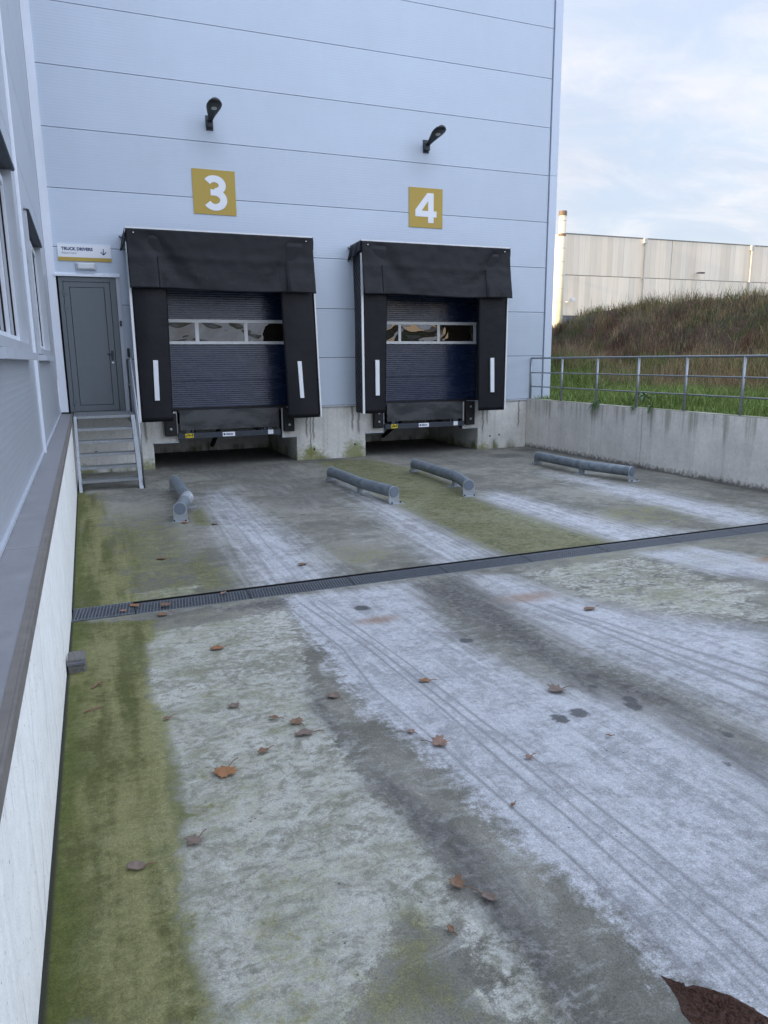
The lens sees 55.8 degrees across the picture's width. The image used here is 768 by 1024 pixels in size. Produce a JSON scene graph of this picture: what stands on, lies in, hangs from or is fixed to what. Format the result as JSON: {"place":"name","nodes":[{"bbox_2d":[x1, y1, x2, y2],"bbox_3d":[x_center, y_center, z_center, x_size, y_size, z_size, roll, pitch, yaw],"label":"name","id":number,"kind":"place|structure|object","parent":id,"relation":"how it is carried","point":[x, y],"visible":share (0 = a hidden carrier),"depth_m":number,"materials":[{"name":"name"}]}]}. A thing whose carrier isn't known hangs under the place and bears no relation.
{"place":"outdoors","nodes":[
{"label":"outdoors","id":0,"kind":"place"},
{"bbox_2d":[38,532,767,1023],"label":"truck ramp","id":1,"kind":"structure","parent":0,"point":[620,870],"depth_m":3.12,"materials":[{"name":"concrete"}]},
{"bbox_2d":[67,650,85,673],"bbox_3d":[-2.065,1.014,4.882,0.110,0.112,0.172,-5,13,-21],"label":"concrete block","id":2,"kind":"object","parent":1,"relation":"on","point":[76,661],"depth_m":4.82,"materials":[{"name":"grey concrete"}]},
{"bbox_2d":[84,706,102,712],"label":"twig","id":3,"kind":"object","parent":1,"relation":"on","point":[88,710],"visible":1,"depth_m":4.17,"materials":[{"name":"brown wood"}]},
{"bbox_2d":[91,679,102,688],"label":"twig","id":4,"kind":"object","parent":1,"relation":"on","point":[96,684],"visible":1,"depth_m":4.56,"materials":[{"name":"brown wood"}]},
{"bbox_2d":[127,860,156,869],"bbox_3d":[-0.911,1.323,2.730,0.108,0.013,0.050,-5,13,-21],"label":"fallen leaf","id":5,"kind":"object","parent":1,"relation":"on","point":[136,864],"visible":1,"depth_m":2.73,"materials":[{"name":"brown plant"}]},
{"bbox_2d":[156,612,170,615],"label":"fallen leaf","id":6,"kind":"object","parent":1,"relation":"on","point":[161,614],"visible":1,"depth_m":6.10,"materials":[{"name":"brown plant"}]},
{"bbox_2d":[184,829,206,845],"bbox_3d":[-0.738,1.294,2.877,0.102,0.012,0.077,-9,14,-34],"label":"fallen leaf","id":7,"kind":"object","parent":1,"relation":"on","point":[195,839],"visible":1,"depth_m":2.87,"materials":[{"name":"brown plant"}]},
{"bbox_2d":[210,645,226,648],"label":"fallen leaf","id":8,"kind":"object","parent":1,"relation":"on","point":[217,647],"visible":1,"depth_m":5.20,"materials":[{"name":"orange plant"}]},
{"bbox_2d":[211,757,238,777],"bbox_3d":[-0.745,1.211,3.427,0.144,0.018,0.146,-5,13,-21],"label":"fallen leaf","id":9,"kind":"object","parent":1,"relation":"on","point":[222,771],"visible":1,"depth_m":3.41,"materials":[{"name":"brown plant"}]},
{"bbox_2d":[228,702,239,709],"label":"fallen leaf","id":10,"kind":"object","parent":1,"relation":"on","point":[234,704],"visible":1,"depth_m":4.16,"materials":[{"name":"brown plant"}]},
{"bbox_2d":[257,745,273,752],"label":"fallen leaf","id":11,"kind":"object","parent":1,"relation":"on","point":[261,750],"visible":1,"depth_m":3.61,"materials":[{"name":"brown plant"}]},
{"bbox_2d":[269,715,283,718],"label":"fallen leaf","id":12,"kind":"object","parent":1,"relation":"on","point":[275,716],"visible":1,"depth_m":3.99,"materials":[{"name":"brown plant"}]},
{"bbox_2d":[289,716,303,725],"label":"fallen leaf","id":13,"kind":"object","parent":1,"relation":"on","point":[299,720],"visible":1,"depth_m":3.92,"materials":[{"name":"brown plant"}]},
{"bbox_2d":[295,729,323,735],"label":"fallen leaf","id":14,"kind":"object","parent":1,"relation":"on","point":[304,731],"visible":1,"depth_m":3.79,"materials":[{"name":"brown plant"}]},
{"bbox_2d":[326,691,342,699],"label":"fallen leaf","id":15,"kind":"object","parent":1,"relation":"on","point":[335,694],"visible":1,"depth_m":4.27,"materials":[{"name":"brown plant"}]},
{"bbox_2d":[419,678,436,681],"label":"fallen leaf","id":16,"kind":"object","parent":1,"relation":"on","point":[425,679],"visible":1,"depth_m":4.45,"materials":[{"name":"brown plant"}]},
{"bbox_2d":[420,735,447,745],"bbox_3d":[0.262,1.147,3.621,0.139,0.024,0.107,-5,13,-21],"label":"fallen leaf","id":17,"kind":"object","parent":1,"relation":"on","point":[439,740],"visible":1,"depth_m":3.64,"materials":[{"name":"brown plant"}]},
{"bbox_2d":[447,924,457,935],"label":"fallen leaf","id":18,"kind":"object","parent":1,"relation":"on","point":[450,928],"visible":1,"depth_m":2.34,"materials":[{"name":"brown plant"}]},
{"bbox_2d":[449,873,472,888],"bbox_3d":[0.262,1.305,2.546,0.068,0.023,0.090,-8,14,-33],"label":"fallen leaf","id":19,"kind":"object","parent":1,"relation":"on","point":[457,881],"visible":1,"depth_m":2.56,"materials":[{"name":"brown plant"}]},
{"bbox_2d":[473,888,497,900],"bbox_3d":[0.346,1.314,2.493,0.092,0.012,0.037,7,14,31],"label":"fallen leaf","id":20,"kind":"object","parent":1,"relation":"on","point":[488,895],"visible":1,"depth_m":2.49,"materials":[{"name":"brown plant"}]},
{"bbox_2d":[524,753,535,758],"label":"fallen leaf","id":21,"kind":"object","parent":1,"relation":"on","point":[527,756],"visible":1,"depth_m":3.45,"materials":[{"name":"brown plant"}]},
{"bbox_2d":[547,684,573,691],"bbox_3d":[1.031,1.025,4.244,0.172,0.022,0.116,-5,13,-21],"label":"fallen leaf","id":22,"kind":"object","parent":1,"relation":"on","point":[554,688],"visible":1,"depth_m":4.25,"materials":[{"name":"brown plant"}]},
{"bbox_2d":[661,976,767,1023],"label":"soil patch","id":23,"kind":"object","parent":1,"relation":"on","point":[700,1005],"visible":1,"depth_m":2.01,"materials":[{"name":"soil"}]},
{"bbox_2d":[72,439,767,608],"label":"dock floor","id":24,"kind":"structure","parent":0,"point":[278,517],"depth_m":9.96,"materials":[{"name":"concrete"}]},
{"bbox_2d":[73,358,144,492],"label":"steel stairs","id":25,"kind":"structure","parent":24,"relation":"on","point":[132,417],"depth_m":12.51,"materials":[{"name":"grey metal"}]},
{"bbox_2d":[168,475,197,522],"bbox_3d":[-3.017,-0.247,10.885,0.386,0.263,2.701,-4,12,-17],"label":"wheel guide","id":26,"kind":"object","parent":24,"relation":"on","point":[181,506],"visible":1,"depth_m":10.12,"materials":[{"name":"metal"}]},
{"bbox_2d":[324,466,403,504],"bbox_3d":[-0.441,-0.461,11.784,0.333,0.263,2.565,-7,13,-27],"label":"wheel guide","id":27,"kind":"object","parent":24,"relation":"on","point":[361,483],"visible":1,"depth_m":11.39,"materials":[{"name":"metal"}]},
{"bbox_2d":[72,523,767,621],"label":"drain channel","id":28,"kind":"object","parent":24,"relation":"in","point":[112,610],"visible":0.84,"depth_m":7.24,"materials":[{"name":"black metal"}]},
{"bbox_2d":[408,459,476,496],"bbox_3d":[1.028,-0.633,12.534,0.385,0.263,2.803,-4,12,-16],"label":"wheel guide","id":29,"kind":"object","parent":24,"relation":"on","point":[456,478],"visible":1,"depth_m":12.22,"materials":[{"name":"metal"}]},
{"bbox_2d":[530,451,639,482],"bbox_3d":[3.606,-0.864,13.513,0.400,0.263,2.681,-7,14,-28],"label":"wheel guide","id":30,"kind":"object","parent":24,"relation":"on","point":[582,466],"visible":1,"depth_m":13.18,"materials":[{"name":"metal"}]},
{"bbox_2d":[551,287,767,416],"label":"hillside","id":31,"kind":"structure","parent":0,"point":[585,333],"depth_m":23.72,"materials":[{"name":"plant"}]},
{"bbox_2d":[632,393,653,402],"bbox_3d":[5.234,-2.314,14.694,0.407,0.226,0.552,-1,12,-4],"label":"leafy weed","id":32,"kind":"object","parent":31,"relation":"on","point":[641,396],"visible":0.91,"depth_m":14.61,"materials":[{"name":"green plant"}]},
{"bbox_2d":[536,345,767,416],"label":"tall grass","id":33,"kind":"structure","parent":31,"relation":"on","point":[754,407],"depth_m":15.90,"materials":[{"name":"green plant"}]},
{"bbox_2d":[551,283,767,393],"bbox_3d":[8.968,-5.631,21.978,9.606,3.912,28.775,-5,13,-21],"label":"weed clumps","id":34,"kind":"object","parent":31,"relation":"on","point":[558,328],"visible":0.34,"depth_m":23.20,"materials":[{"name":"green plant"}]},
{"bbox_2d":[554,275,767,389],"bbox_3d":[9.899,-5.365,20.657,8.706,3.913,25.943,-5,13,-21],"label":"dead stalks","id":35,"kind":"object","parent":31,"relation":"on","point":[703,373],"visible":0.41,"depth_m":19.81,"materials":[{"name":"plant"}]},
{"label":"ground","id":36,"kind":"structure","parent":0,"visible":0},
{"bbox_2d":[0,0,61,558],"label":"office building","id":37,"kind":"structure","parent":36,"relation":"on","point":[30,414],"depth_m":6.97,"materials":[{"name":"white metal"}]},
{"bbox_2d":[0,127,37,359],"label":"window","id":38,"kind":"structure","parent":37,"relation":"in","point":[14,333],"depth_m":6.44,"materials":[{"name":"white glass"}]},
{"bbox_2d":[23,205,55,360],"bbox_3d":[-4.650,-2.884,9.631,0.285,1.720,3.050,-5,13,-21],"label":"window","id":39,"kind":"structure","parent":37,"relation":"in","point":[34,244],"depth_m":10.25,"materials":[{"name":"white glass"}]},
{"bbox_2d":[0,413,77,1023],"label":"retaining wall","id":40,"kind":"structure","parent":36,"relation":"on","point":[36,575],"depth_m":2.71,"materials":[{"name":"white paint"}]},
{"bbox_2d":[19,0,563,473],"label":"dock warehouse","id":41,"kind":"structure","parent":36,"relation":"on","point":[329,116],"depth_m":14.59,"materials":[{"name":"painted metal cladding panels"},{"name":"concrete"}]},
{"bbox_2d":[57,243,111,261],"bbox_3d":[-5.473,-4.736,13.274,0.905,0.288,0.024,-5,13,-21],"label":"direction sign","id":42,"kind":"object","parent":41,"relation":"attached to","point":[81,252],"visible":1,"depth_m":13.26,"materials":[{"name":"white plastic"}]},
{"bbox_2d":[75,262,96,270],"bbox_3d":[-5.457,-4.497,13.297,0.360,0.135,0.084,-5,13,-21],"label":"bulkhead light","id":43,"kind":"object","parent":41,"relation":"attached to","point":[86,266],"visible":1,"depth_m":13.27,"materials":[{"name":"white plastic"}]},
{"bbox_2d":[58,276,125,414],"bbox_3d":[-5.468,-3.095,13.639,0.980,2.510,0.161,-5,13,-21],"label":"personnel door","id":44,"kind":"structure","parent":41,"relation":"in","point":[88,304],"depth_m":13.62,"materials":[{"name":"grey paint"}]},
{"bbox_2d":[164,413,176,436],"bbox_3d":[-4.223,-1.721,14.362,0.230,0.440,0.144,-5,13,-21],"label":"dock bumper","id":45,"kind":"object","parent":41,"relation":"attached to","point":[170,427],"visible":0.66,"depth_m":14.33,"materials":[{"name":"black rubber"}]},
{"bbox_2d":[205,97,221,130],"bbox_3d":[-3.137,-7.282,13.287,0.276,0.346,0.804,-5,13,-21],"label":"wall lamp","id":46,"kind":"object","parent":41,"relation":"attached to","point":[213,106],"visible":1,"depth_m":13.20,"materials":[{"name":"black metal"}]},
{"bbox_2d":[191,168,236,215],"bbox_3d":[-3.250,-6.124,13.912,0.810,0.805,0.018,-5,13,-21],"label":"dock number sign","id":47,"kind":"object","parent":41,"relation":"attached to","point":[214,192],"visible":1,"depth_m":13.90,"materials":[{"name":"yellow metal"}]},
{"bbox_2d":[119,226,321,422],"bbox_3d":[-3.063,-3.553,14.099,3.647,3.501,0.784,-5,13,-21],"label":"dock shelter","id":48,"kind":"object","parent":41,"relation":"attached to","point":[160,261],"visible":1,"depth_m":13.62,"materials":[{"name":"black plastic"}]},
{"bbox_2d":[167,288,287,410],"bbox_3d":[-3.274,-3.475,14.690,3.000,2.780,0.180,-5,13,-21],"label":"sectional door","id":49,"kind":"structure","parent":41,"relation":"in","point":[255,318],"depth_m":14.75,"materials":[{"name":"blue metal"}]},
{"bbox_2d":[176,407,280,446],"bbox_3d":[-3.628,-1.825,16.027,2.080,1.040,2.704,-5,13,-21],"label":"dock leveller","id":50,"kind":"object","parent":41,"relation":"attached to","point":[218,420],"visible":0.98,"depth_m":14.76,"materials":[{"name":"black paint"}]},
{"bbox_2d":[283,408,294,431],"bbox_3d":[-1.999,-1.942,15.237,0.220,0.490,0.144,-5,13,-21],"label":"dock bumper","id":51,"kind":"object","parent":41,"relation":"attached to","point":[288,424],"visible":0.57,"depth_m":15.20,"materials":[{"name":"black rubber"}]},
{"bbox_2d":[373,413,383,427],"bbox_3d":[-0.127,-2.076,15.985,0.220,0.450,0.144,-5,13,-21],"label":"dock bumper","id":52,"kind":"object","parent":41,"relation":"attached to","point":[378,420],"visible":0.62,"depth_m":15.95,"materials":[{"name":"black rubber"}]},
{"bbox_2d":[381,401,463,437],"bbox_3d":[0.431,-2.202,17.630,1.960,1.040,2.704,-5,13,-21],"label":"dock leveller","id":53,"kind":"object","parent":41,"relation":"attached to","point":[439,412],"visible":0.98,"depth_m":16.38,"materials":[{"name":"blue paint"}]},
{"bbox_2d":[409,187,442,228],"bbox_3d":[0.897,-6.511,15.548,0.790,0.800,0.020,-5,13,-21],"label":"dock number sign","id":54,"kind":"object","parent":41,"relation":"attached to","point":[425,207],"visible":1,"depth_m":15.54,"materials":[{"name":"yellow metal"}]},
{"bbox_2d":[347,239,511,413],"bbox_3d":[1.068,-3.936,15.731,3.613,3.501,0.783,-5,13,-21],"label":"dock shelter","id":55,"kind":"object","parent":41,"relation":"attached to","point":[382,269],"visible":1,"depth_m":15.26,"materials":[{"name":"black plastic"}]},
{"bbox_2d":[386,294,478,402],"bbox_3d":[0.798,-3.853,16.299,2.990,2.780,0.180,-5,13,-21],"label":"sectional door","id":56,"kind":"structure","parent":41,"relation":"in","point":[443,332],"depth_m":16.44,"materials":[{"name":"blue metal"}]},
{"bbox_2d":[423,125,445,153],"bbox_3d":[1.032,-7.669,14.933,0.276,0.346,0.804,-5,13,-21],"label":"wall lamp","id":57,"kind":"object","parent":41,"relation":"attached to","point":[438,132],"visible":1,"depth_m":14.88,"materials":[{"name":"black metal"}]},
{"bbox_2d":[464,401,474,424],"bbox_3d":[1.984,-2.296,16.813,0.225,0.540,0.144,-5,13,-21],"label":"dock bumper","id":58,"kind":"object","parent":41,"relation":"attached to","point":[469,412],"visible":1,"depth_m":16.77,"materials":[{"name":"black rubber"}]},
{"bbox_2d":[525,398,767,492],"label":"retaining wall","id":59,"kind":"structure","parent":36,"relation":"on","point":[727,449],"depth_m":13.42,"materials":[{"name":"concrete"}]},
{"bbox_2d":[588,400,599,414],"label":"leafy weed","id":60,"kind":"object","parent":59,"relation":"on","point":[595,404],"visible":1,"depth_m":14.95,"materials":[{"name":"green plant"}]},
{"bbox_2d":[529,355,767,415],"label":"railing","id":61,"kind":"object","parent":59,"relation":"on","point":[686,376],"visible":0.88,"depth_m":13.48,"materials":[{"name":"metal"}]},
{"bbox_2d":[647,405,653,413],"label":"leafy weed","id":62,"kind":"object","parent":59,"relation":"on","point":[649,408],"visible":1,"depth_m":13.48,"materials":[{"name":"green plant"}]},
{"bbox_2d":[552,233,767,327],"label":"concrete warehouse","id":63,"kind":"structure","parent":36,"relation":"on","point":[606,269],"depth_m":65.95,"materials":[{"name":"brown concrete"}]},
{"bbox_2d":[555,210,566,326],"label":"chimney pipe","id":64,"kind":"object","parent":63,"relation":"attached to","point":[561,262],"visible":0.77,"depth_m":61.69,"materials":[{"name":"white metal"}]}
]}

